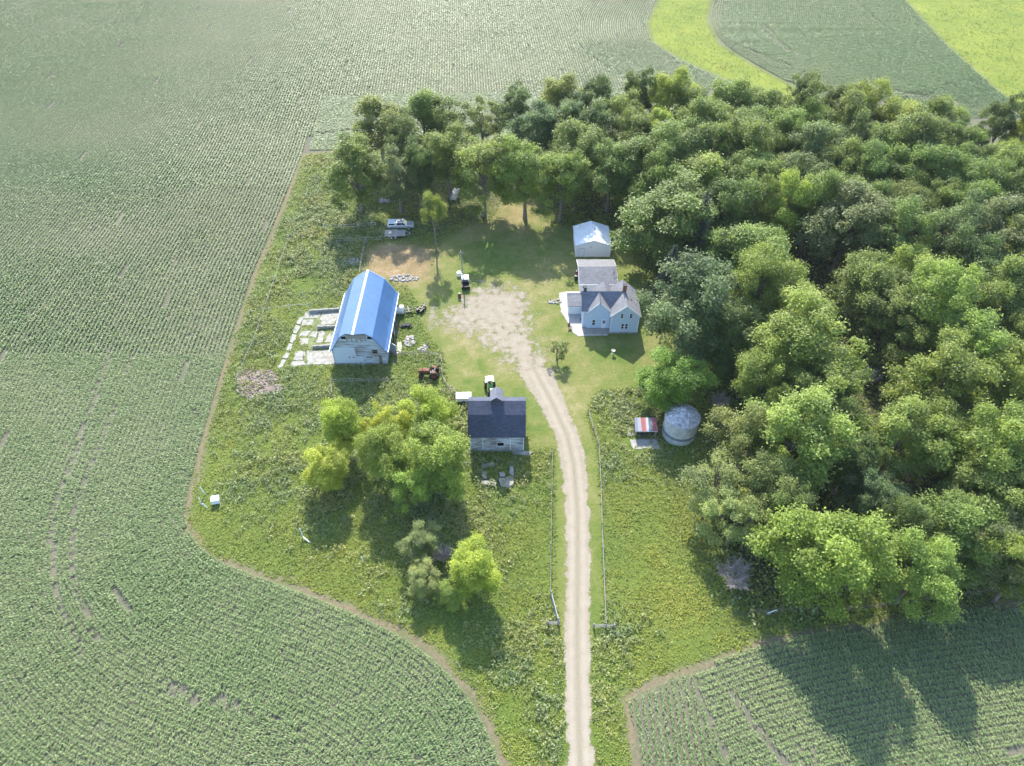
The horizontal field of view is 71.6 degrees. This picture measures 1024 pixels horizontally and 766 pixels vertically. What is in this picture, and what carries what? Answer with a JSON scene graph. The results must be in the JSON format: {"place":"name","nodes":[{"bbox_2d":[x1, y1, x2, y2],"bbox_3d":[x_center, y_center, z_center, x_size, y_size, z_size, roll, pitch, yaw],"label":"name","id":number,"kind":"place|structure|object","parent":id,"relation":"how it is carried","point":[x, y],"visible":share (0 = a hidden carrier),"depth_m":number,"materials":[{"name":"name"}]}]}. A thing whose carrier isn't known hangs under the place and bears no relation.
{"place":"outdoors","nodes":[
{"label":"outdoors","id":0,"kind":"place"},
{"bbox_2d":[417,279,595,765],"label":"driveway","id":1,"kind":"structure","parent":0,"point":[542,386],"depth_m":106.33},
{"bbox_2d":[0,0,1023,765],"bbox_3d":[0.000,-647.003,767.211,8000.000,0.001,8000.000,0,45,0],"label":"ground","id":2,"kind":"structure","parent":0,"point":[534,254],"depth_m":116.20,"materials":[{"name":"plant"}]},
{"bbox_2d":[299,437,356,492],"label":"leafy tree","id":3,"kind":"object","parent":2,"relation":"on","point":[326,466],"visible":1,"depth_m":100.05,"materials":[{"name":"green plant"}]},
{"bbox_2d":[318,396,364,449],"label":"leafy tree","id":4,"kind":"object","parent":2,"relation":"on","point":[336,417],"visible":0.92,"depth_m":104.00,"materials":[{"name":"green plant"}]},
{"bbox_2d":[318,127,389,212],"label":"leafy tree","id":5,"kind":"object","parent":2,"relation":"on","point":[336,178],"visible":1,"depth_m":148.54,"materials":[{"name":"green plant"}]},
{"bbox_2d":[329,269,398,364],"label":"barn","id":6,"kind":"structure","parent":2,"relation":"on","point":[364,331],"depth_m":122.74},
{"bbox_2d":[343,91,402,163],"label":"leafy tree","id":7,"kind":"object","parent":2,"relation":"on","point":[368,102],"visible":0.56,"depth_m":162.72,"materials":[{"name":"green plant"}]},
{"bbox_2d":[352,421,407,490],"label":"leafy tree","id":8,"kind":"object","parent":2,"relation":"on","point":[377,442],"visible":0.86,"depth_m":98.73,"materials":[{"name":"green plant"}]},
{"bbox_2d":[371,143,420,212],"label":"leafy tree","id":9,"kind":"object","parent":2,"relation":"on","point":[395,172],"visible":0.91,"depth_m":150.27,"materials":[{"name":"green plant"}]},
{"bbox_2d":[380,103,421,179],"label":"leafy tree","id":10,"kind":"object","parent":2,"relation":"on","point":[401,134],"visible":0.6,"depth_m":156.73,"materials":[{"name":"green plant"}]},
{"bbox_2d":[389,456,445,515],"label":"leafy tree","id":11,"kind":"object","parent":2,"relation":"on","point":[415,482],"visible":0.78,"depth_m":97.36,"materials":[{"name":"green plant"}]},
{"bbox_2d":[394,519,441,561],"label":"bush","id":12,"kind":"object","parent":2,"relation":"on","point":[416,541],"visible":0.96,"depth_m":93.44,"materials":[{"name":"green plant"}]},
{"bbox_2d":[399,131,436,207],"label":"leafy tree","id":13,"kind":"object","parent":2,"relation":"on","point":[424,165],"visible":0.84,"depth_m":150.71,"materials":[{"name":"green plant"}]},
{"bbox_2d":[387,87,457,146],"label":"leafy tree","id":14,"kind":"object","parent":2,"relation":"on","point":[421,101],"visible":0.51,"depth_m":165.87,"materials":[{"name":"green plant"}]},
{"bbox_2d":[406,553,442,599],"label":"bush","id":15,"kind":"object","parent":2,"relation":"on","point":[417,575],"visible":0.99,"depth_m":90.21,"materials":[{"name":"green plant"}]},
{"bbox_2d":[385,416,471,503],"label":"leafy tree","id":16,"kind":"object","parent":2,"relation":"on","point":[440,447],"visible":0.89,"depth_m":97.63,"materials":[{"name":"green plant"}]},
{"bbox_2d":[395,383,462,441],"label":"leafy tree","id":17,"kind":"object","parent":2,"relation":"on","point":[430,400],"visible":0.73,"depth_m":103.61,"materials":[{"name":"green plant"}]},
{"bbox_2d":[420,118,481,198],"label":"leafy tree","id":18,"kind":"object","parent":2,"relation":"on","point":[442,158],"visible":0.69,"depth_m":152.02,"materials":[{"name":"green plant"}]},
{"bbox_2d":[418,93,485,140],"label":"leafy tree","id":19,"kind":"object","parent":2,"relation":"on","point":[474,129],"visible":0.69,"depth_m":165.27,"materials":[{"name":"green plant"}]},
{"bbox_2d":[208,152,721,765],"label":"tall weeds","id":20,"kind":"object","parent":2,"relation":"on","point":[318,218],"visible":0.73,"depth_m":107.83,"materials":[{"name":"green plant"}]},
{"bbox_2d":[446,530,502,600],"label":"young tree","id":21,"kind":"object","parent":2,"relation":"on","point":[476,562],"visible":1,"depth_m":87.88,"materials":[{"name":"green plant"}]},
{"bbox_2d":[448,130,514,216],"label":"leafy tree","id":22,"kind":"object","parent":2,"relation":"on","point":[468,168],"visible":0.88,"depth_m":147.03,"materials":[{"name":"green plant"}]},
{"bbox_2d":[468,387,525,450],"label":"barn","id":23,"kind":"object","parent":2,"relation":"on","point":[496,420],"visible":0.98,"depth_m":106.55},
{"bbox_2d":[0,0,1021,765],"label":"corn rows","id":24,"kind":"object","parent":2,"relation":"on","point":[332,126],"visible":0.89,"depth_m":133.54,"materials":[{"name":"green plant"}]},
{"bbox_2d":[492,77,532,148],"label":"leafy tree","id":25,"kind":"object","parent":2,"relation":"on","point":[516,107],"visible":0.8,"depth_m":169.87,"materials":[{"name":"green plant"}]},
{"bbox_2d":[491,130,561,219],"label":"leafy tree","id":26,"kind":"object","parent":2,"relation":"on","point":[521,168],"visible":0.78,"depth_m":145.85,"materials":[{"name":"green plant"}]},
{"bbox_2d":[501,96,561,158],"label":"leafy tree","id":27,"kind":"object","parent":2,"relation":"on","point":[544,117],"visible":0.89,"depth_m":162.69,"materials":[{"name":"green plant"}]},
{"bbox_2d":[541,71,586,109],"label":"leafy tree","id":28,"kind":"object","parent":2,"relation":"on","point":[556,92],"visible":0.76,"depth_m":173.47,"materials":[{"name":"green plant"}]},
{"bbox_2d":[531,144,597,221],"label":"leafy tree","id":29,"kind":"object","parent":2,"relation":"on","point":[573,169],"visible":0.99,"depth_m":146.51,"materials":[{"name":"green plant"}]},
{"bbox_2d":[548,116,604,196],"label":"leafy tree","id":30,"kind":"object","parent":2,"relation":"on","point":[585,139],"visible":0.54,"depth_m":153.00,"materials":[{"name":"green plant"}]},
{"bbox_2d":[573,221,610,256],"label":"garage","id":31,"kind":"structure","parent":2,"relation":"on","point":[589,240],"depth_m":145.49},
{"bbox_2d":[569,95,621,169],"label":"leafy tree","id":32,"kind":"object","parent":2,"relation":"on","point":[590,115],"visible":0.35,"depth_m":157.80,"materials":[{"name":"green plant"}]},
{"bbox_2d":[576,260,617,291],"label":"garage","id":33,"kind":"structure","parent":2,"relation":"on","point":[592,274],"depth_m":136.85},
{"bbox_2d":[567,280,641,335],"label":"farmhouse","id":34,"kind":"object","parent":2,"relation":"on","point":[603,308],"visible":1,"depth_m":127.70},
{"bbox_2d":[187,0,1023,765],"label":"meadow grass","id":35,"kind":"structure","parent":2,"relation":"on","point":[513,548],"depth_m":98.75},
{"bbox_2d":[585,134,637,212],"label":"leafy tree","id":36,"kind":"object","parent":2,"relation":"on","point":[602,179],"visible":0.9,"depth_m":148.95,"materials":[{"name":"green plant"}]},
{"bbox_2d":[613,104,660,164],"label":"leafy tree","id":37,"kind":"object","parent":2,"relation":"on","point":[636,123],"visible":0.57,"depth_m":158.79,"materials":[{"name":"green plant"}]},
{"bbox_2d":[613,126,682,213],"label":"leafy tree","id":38,"kind":"object","parent":2,"relation":"on","point":[641,148],"visible":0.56,"depth_m":147.38,"materials":[{"name":"green plant"}]},
{"bbox_2d":[604,165,718,265],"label":"leafy tree","id":39,"kind":"object","parent":2,"relation":"on","point":[678,213],"visible":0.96,"depth_m":134.18,"materials":[{"name":"green plant"}]},
{"bbox_2d":[646,63,701,120],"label":"leafy tree","id":40,"kind":"object","parent":2,"relation":"on","point":[670,86],"visible":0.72,"depth_m":170.27,"materials":[{"name":"green plant"}]},
{"bbox_2d":[637,113,716,177],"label":"leafy tree","id":41,"kind":"object","parent":2,"relation":"on","point":[688,137],"visible":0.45,"depth_m":149.88,"materials":[{"name":"green plant"}]},
{"bbox_2d":[634,345,721,413],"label":"leafy tree","id":42,"kind":"object","parent":2,"relation":"on","point":[662,380],"visible":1,"depth_m":109.24,"materials":[{"name":"green plant"}]},
{"bbox_2d":[628,674,729,765],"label":"corn rows","id":43,"kind":"object","parent":2,"relation":"on","point":[702,739],"visible":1,"depth_m":80.38,"materials":[{"name":"green plant"}]},
{"bbox_2d":[662,403,700,445],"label":"grain bin","id":44,"kind":"object","parent":2,"relation":"on","point":[680,425],"visible":0.99,"depth_m":108.63,"materials":[{"name":"metal"}]},
{"bbox_2d":[631,245,744,363],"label":"leafy tree","id":45,"kind":"object","parent":2,"relation":"on","point":[698,290],"visible":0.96,"depth_m":113.58,"materials":[{"name":"green plant"}]},
{"bbox_2d":[658,148,742,218],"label":"leafy tree","id":46,"kind":"object","parent":2,"relation":"on","point":[709,165],"visible":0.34,"depth_m":143.19,"materials":[{"name":"green plant"}]},
{"bbox_2d":[673,92,728,153],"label":"leafy tree","id":47,"kind":"object","parent":2,"relation":"on","point":[707,111],"visible":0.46,"depth_m":159.66,"materials":[{"name":"green plant"}]},
{"bbox_2d":[676,445,755,517],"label":"leafy tree","id":48,"kind":"object","parent":2,"relation":"on","point":[725,470],"visible":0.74,"depth_m":96.43,"materials":[{"name":"green plant"}]},
{"bbox_2d":[697,295,767,359],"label":"leafy tree","id":49,"kind":"object","parent":2,"relation":"on","point":[737,320],"visible":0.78,"depth_m":115.16,"materials":[{"name":"green plant"}]},
{"bbox_2d":[708,75,758,118],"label":"leafy tree","id":50,"kind":"object","parent":2,"relation":"on","point":[731,92],"visible":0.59,"depth_m":170.07,"materials":[{"name":"green plant"}]},
{"bbox_2d":[701,174,768,240],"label":"leafy tree","id":51,"kind":"object","parent":2,"relation":"on","point":[737,194],"visible":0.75,"depth_m":138.88,"materials":[{"name":"green plant"}]},
{"bbox_2d":[696,484,778,548],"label":"leafy tree","id":52,"kind":"object","parent":2,"relation":"on","point":[741,512],"visible":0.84,"depth_m":92.66,"materials":[{"name":"green plant"}]},
{"bbox_2d":[698,402,778,473],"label":"leafy tree","id":53,"kind":"object","parent":2,"relation":"on","point":[739,444],"visible":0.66,"depth_m":99.18,"materials":[{"name":"green plant"}]},
{"bbox_2d":[704,220,796,301],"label":"leafy tree","id":54,"kind":"object","parent":2,"relation":"on","point":[753,233],"visible":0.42,"depth_m":126.66,"materials":[{"name":"green plant"}]},
{"bbox_2d":[715,113,790,172],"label":"leafy tree","id":55,"kind":"object","parent":2,"relation":"on","point":[751,136],"visible":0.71,"depth_m":150.62,"materials":[{"name":"green plant"}]},
{"bbox_2d":[717,446,801,530],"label":"leafy tree","id":56,"kind":"object","parent":2,"relation":"on","point":[764,477],"visible":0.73,"depth_m":92.51,"materials":[{"name":"green plant"}]},
{"bbox_2d":[728,333,792,412],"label":"leafy tree","id":57,"kind":"object","parent":2,"relation":"on","point":[755,363],"visible":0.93,"depth_m":106.70,"materials":[{"name":"green plant"}]},
{"bbox_2d":[721,237,809,326],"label":"leafy tree","id":58,"kind":"object","parent":2,"relation":"on","point":[757,263],"visible":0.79,"depth_m":118.56,"materials":[{"name":"green plant"}]},
{"bbox_2d":[759,166,816,240],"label":"leafy tree","id":59,"kind":"object","parent":2,"relation":"on","point":[784,217],"visible":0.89,"depth_m":136.24,"materials":[{"name":"green plant"}]},
{"bbox_2d":[759,105,817,172],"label":"leafy tree","id":60,"kind":"object","parent":2,"relation":"on","point":[787,117],"visible":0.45,"depth_m":156.98,"materials":[{"name":"green plant"}]},
{"bbox_2d":[737,381,863,497],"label":"leafy tree","id":61,"kind":"object","parent":2,"relation":"on","point":[815,442],"visible":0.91,"depth_m":93.99,"materials":[{"name":"green plant"}]},
{"bbox_2d":[776,67,834,125],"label":"leafy tree","id":62,"kind":"object","parent":2,"relation":"on","point":[803,83],"visible":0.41,"depth_m":166.27,"materials":[{"name":"green plant"}]},
{"bbox_2d":[747,283,874,391],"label":"leafy tree","id":63,"kind":"object","parent":2,"relation":"on","point":[806,336],"visible":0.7,"depth_m":106.90,"materials":[{"name":"green plant"}]},
{"bbox_2d":[774,117,848,170],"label":"leafy tree","id":64,"kind":"object","parent":2,"relation":"on","point":[816,134],"visible":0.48,"depth_m":151.47,"materials":[{"name":"green plant"}]},
{"bbox_2d":[783,167,847,254],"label":"leafy tree","id":65,"kind":"object","parent":2,"relation":"on","point":[821,190],"visible":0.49,"depth_m":134.52,"materials":[{"name":"green plant"}]},
{"bbox_2d":[622,139,1022,638],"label":"undergrowth","id":66,"kind":"object","parent":2,"relation":"on","point":[830,487],"visible":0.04,"depth_m":103.59,"materials":[{"name":"green plant"}]},
{"bbox_2d":[776,343,868,416],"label":"leafy tree","id":67,"kind":"object","parent":2,"relation":"on","point":[831,373],"visible":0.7,"depth_m":103.45,"materials":[{"name":"green plant"}]},
{"bbox_2d":[742,500,903,625],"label":"leafy tree","id":68,"kind":"object","parent":2,"relation":"on","point":[834,549],"visible":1,"depth_m":83.96,"materials":[{"name":"green plant"}]},
{"bbox_2d":[815,135,866,196],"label":"leafy tree","id":69,"kind":"object","parent":2,"relation":"on","point":[828,155],"visible":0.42,"depth_m":148.08,"materials":[{"name":"green plant"}]},
{"bbox_2d":[711,0,976,99],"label":"corn rows","id":70,"kind":"object","parent":2,"relation":"on","point":[788,68],"visible":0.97,"depth_m":229.34,"materials":[{"name":"green plant"}]},
{"bbox_2d":[789,174,898,275],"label":"leafy tree","id":71,"kind":"object","parent":2,"relation":"on","point":[855,209],"visible":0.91,"depth_m":131.00,"materials":[{"name":"green plant"}]},
{"bbox_2d":[822,86,875,144],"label":"leafy tree","id":72,"kind":"object","parent":2,"relation":"on","point":[852,108],"visible":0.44,"depth_m":159.39,"materials":[{"name":"green plant"}]},
{"bbox_2d":[693,604,1023,765],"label":"corn rows","id":73,"kind":"object","parent":2,"relation":"on","point":[919,741],"visible":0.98,"depth_m":83.35,"materials":[{"name":"green plant"}]},
{"bbox_2d":[826,431,892,497],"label":"leafy tree","id":74,"kind":"object","parent":2,"relation":"on","point":[867,457],"visible":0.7,"depth_m":96.45,"materials":[{"name":"green plant"}]},
{"bbox_2d":[836,135,898,194],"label":"leafy tree","id":75,"kind":"object","parent":2,"relation":"on","point":[874,165],"visible":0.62,"depth_m":144.94,"materials":[{"name":"green plant"}]},
{"bbox_2d":[823,245,913,337],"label":"leafy tree","id":76,"kind":"object","parent":2,"relation":"on","point":[871,271],"visible":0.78,"depth_m":121.19,"materials":[{"name":"green plant"}]},
{"bbox_2d":[829,465,913,528],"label":"leafy tree","id":77,"kind":"object","parent":2,"relation":"on","point":[877,489],"visible":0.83,"depth_m":94.12,"materials":[{"name":"green plant"}]},
{"bbox_2d":[843,272,925,356],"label":"leafy tree","id":78,"kind":"object","parent":2,"relation":"on","point":[897,301],"visible":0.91,"depth_m":116.49,"materials":[{"name":"green plant"}]},
{"bbox_2d":[853,192,945,261],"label":"leafy tree","id":79,"kind":"object","parent":2,"relation":"on","point":[903,217],"visible":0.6,"depth_m":129.37,"materials":[{"name":"green plant"}]},
{"bbox_2d":[848,391,953,485],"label":"leafy tree","id":80,"kind":"object","parent":2,"relation":"on","point":[895,429],"visible":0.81,"depth_m":96.56,"materials":[{"name":"green plant"}]},
{"bbox_2d":[861,310,940,379],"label":"leafy tree","id":81,"kind":"object","parent":2,"relation":"on","point":[894,355],"visible":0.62,"depth_m":114.27,"materials":[{"name":"green plant"}]},
{"bbox_2d":[877,493,939,563],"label":"leafy tree","id":82,"kind":"object","parent":2,"relation":"on","point":[904,517],"visible":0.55,"depth_m":87.90,"materials":[{"name":"green plant"}]},
{"bbox_2d":[869,106,950,182],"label":"leafy tree","id":83,"kind":"object","parent":2,"relation":"on","point":[925,131],"visible":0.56,"depth_m":149.78,"materials":[{"name":"green plant"}]},
{"bbox_2d":[881,240,940,290],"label":"leafy tree","id":84,"kind":"object","parent":2,"relation":"on","point":[917,251],"visible":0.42,"depth_m":124.94,"materials":[{"name":"green plant"}]},
{"bbox_2d":[886,140,955,196],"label":"leafy tree","id":85,"kind":"object","parent":2,"relation":"on","point":[904,168],"visible":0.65,"depth_m":145.12,"materials":[{"name":"green plant"}]},
{"bbox_2d":[877,523,965,626],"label":"leafy tree","id":86,"kind":"object","parent":2,"relation":"on","point":[935,568],"visible":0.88,"depth_m":83.93,"materials":[{"name":"green plant"}]},
{"bbox_2d":[892,396,988,480],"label":"leafy tree","id":87,"kind":"object","parent":2,"relation":"on","point":[962,423],"visible":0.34,"depth_m":98.43,"materials":[{"name":"green plant"}]},
{"bbox_2d":[898,254,989,353],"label":"leafy tree","id":88,"kind":"object","parent":2,"relation":"on","point":[949,287],"visible":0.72,"depth_m":111.84,"materials":[{"name":"green plant"}]},
{"bbox_2d":[879,321,1009,419],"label":"leafy tree","id":89,"kind":"object","parent":2,"relation":"on","point":[923,376],"visible":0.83,"depth_m":102.61,"materials":[{"name":"green plant"}]},
{"bbox_2d":[914,90,974,142],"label":"leafy tree","id":90,"kind":"object","parent":2,"relation":"on","point":[941,107],"visible":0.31,"depth_m":158.82,"materials":[{"name":"green plant"}]},
{"bbox_2d":[877,488,1022,595],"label":"leafy tree","id":91,"kind":"object","parent":2,"relation":"on","point":[960,521],"visible":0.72,"depth_m":87.88,"materials":[{"name":"green plant"}]},
{"bbox_2d":[920,144,988,213],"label":"leafy tree","id":92,"kind":"object","parent":2,"relation":"on","point":[952,170],"visible":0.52,"depth_m":143.02,"materials":[{"name":"green plant"}]},
{"bbox_2d":[921,180,992,256],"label":"leafy tree","id":93,"kind":"object","parent":2,"relation":"on","point":[961,211],"visible":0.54,"depth_m":130.52,"materials":[{"name":"green plant"}]},
{"bbox_2d":[935,118,999,191],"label":"leafy tree","id":94,"kind":"object","parent":2,"relation":"on","point":[974,134],"visible":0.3,"depth_m":149.86,"materials":[{"name":"green plant"}]},
{"bbox_2d":[931,220,1006,286],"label":"leafy tree","id":95,"kind":"object","parent":2,"relation":"on","point":[978,250],"visible":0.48,"depth_m":125.36,"materials":[{"name":"green plant"}]},
{"bbox_2d":[923,304,1018,394],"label":"leafy tree","id":96,"kind":"object","parent":2,"relation":"on","point":[986,340],"visible":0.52,"depth_m":106.62,"materials":[{"name":"green plant"}]},
{"bbox_2d":[922,394,1023,497],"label":"leafy tree","id":97,"kind":"object","parent":2,"relation":"on","point":[1007,433],"visible":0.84,"depth_m":93.07,"materials":[{"name":"green plant"}]},
{"bbox_2d":[928,449,1023,534],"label":"leafy tree","id":98,"kind":"object","parent":2,"relation":"on","point":[987,482],"visible":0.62,"depth_m":91.43,"materials":[{"name":"green plant"}]},
{"bbox_2d":[950,336,1023,420],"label":"leafy tree","id":99,"kind":"object","parent":2,"relation":"on","point":[1013,386],"visible":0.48,"depth_m":104.52,"materials":[{"name":"green plant"}]},
{"bbox_2d":[956,506,1023,598],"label":"leafy tree","id":100,"kind":"object","parent":2,"relation":"on","point":[1012,574],"visible":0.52,"depth_m":87.25,"materials":[{"name":"green plant"}]},
{"bbox_2d":[959,155,1023,223],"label":"leafy tree","id":101,"kind":"object","parent":2,"relation":"on","point":[1002,178],"visible":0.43,"depth_m":140.76,"materials":[{"name":"green plant"}]},
{"bbox_2d":[962,250,1023,335],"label":"leafy tree","id":102,"kind":"object","parent":2,"relation":"on","point":[1007,303],"visible":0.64,"depth_m":115.63,"materials":[{"name":"green plant"}]},
{"bbox_2d":[971,191,1023,272],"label":"leafy tree","id":103,"kind":"object","parent":2,"relation":"on","point":[997,205],"visible":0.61,"depth_m":130.69,"materials":[{"name":"green plant"}]},
{"bbox_2d":[976,91,1023,143],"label":"leafy tree","id":104,"kind":"object","parent":2,"relation":"on","point":[1000,121],"visible":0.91,"depth_m":168.80,"materials":[{"name":"green plant"}]},
{"bbox_2d":[978,529,1023,616],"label":"leafy tree","id":105,"kind":"object","parent":2,"relation":"on","point":[1012,550],"visible":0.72,"depth_m":85.93,"materials":[{"name":"green plant"}]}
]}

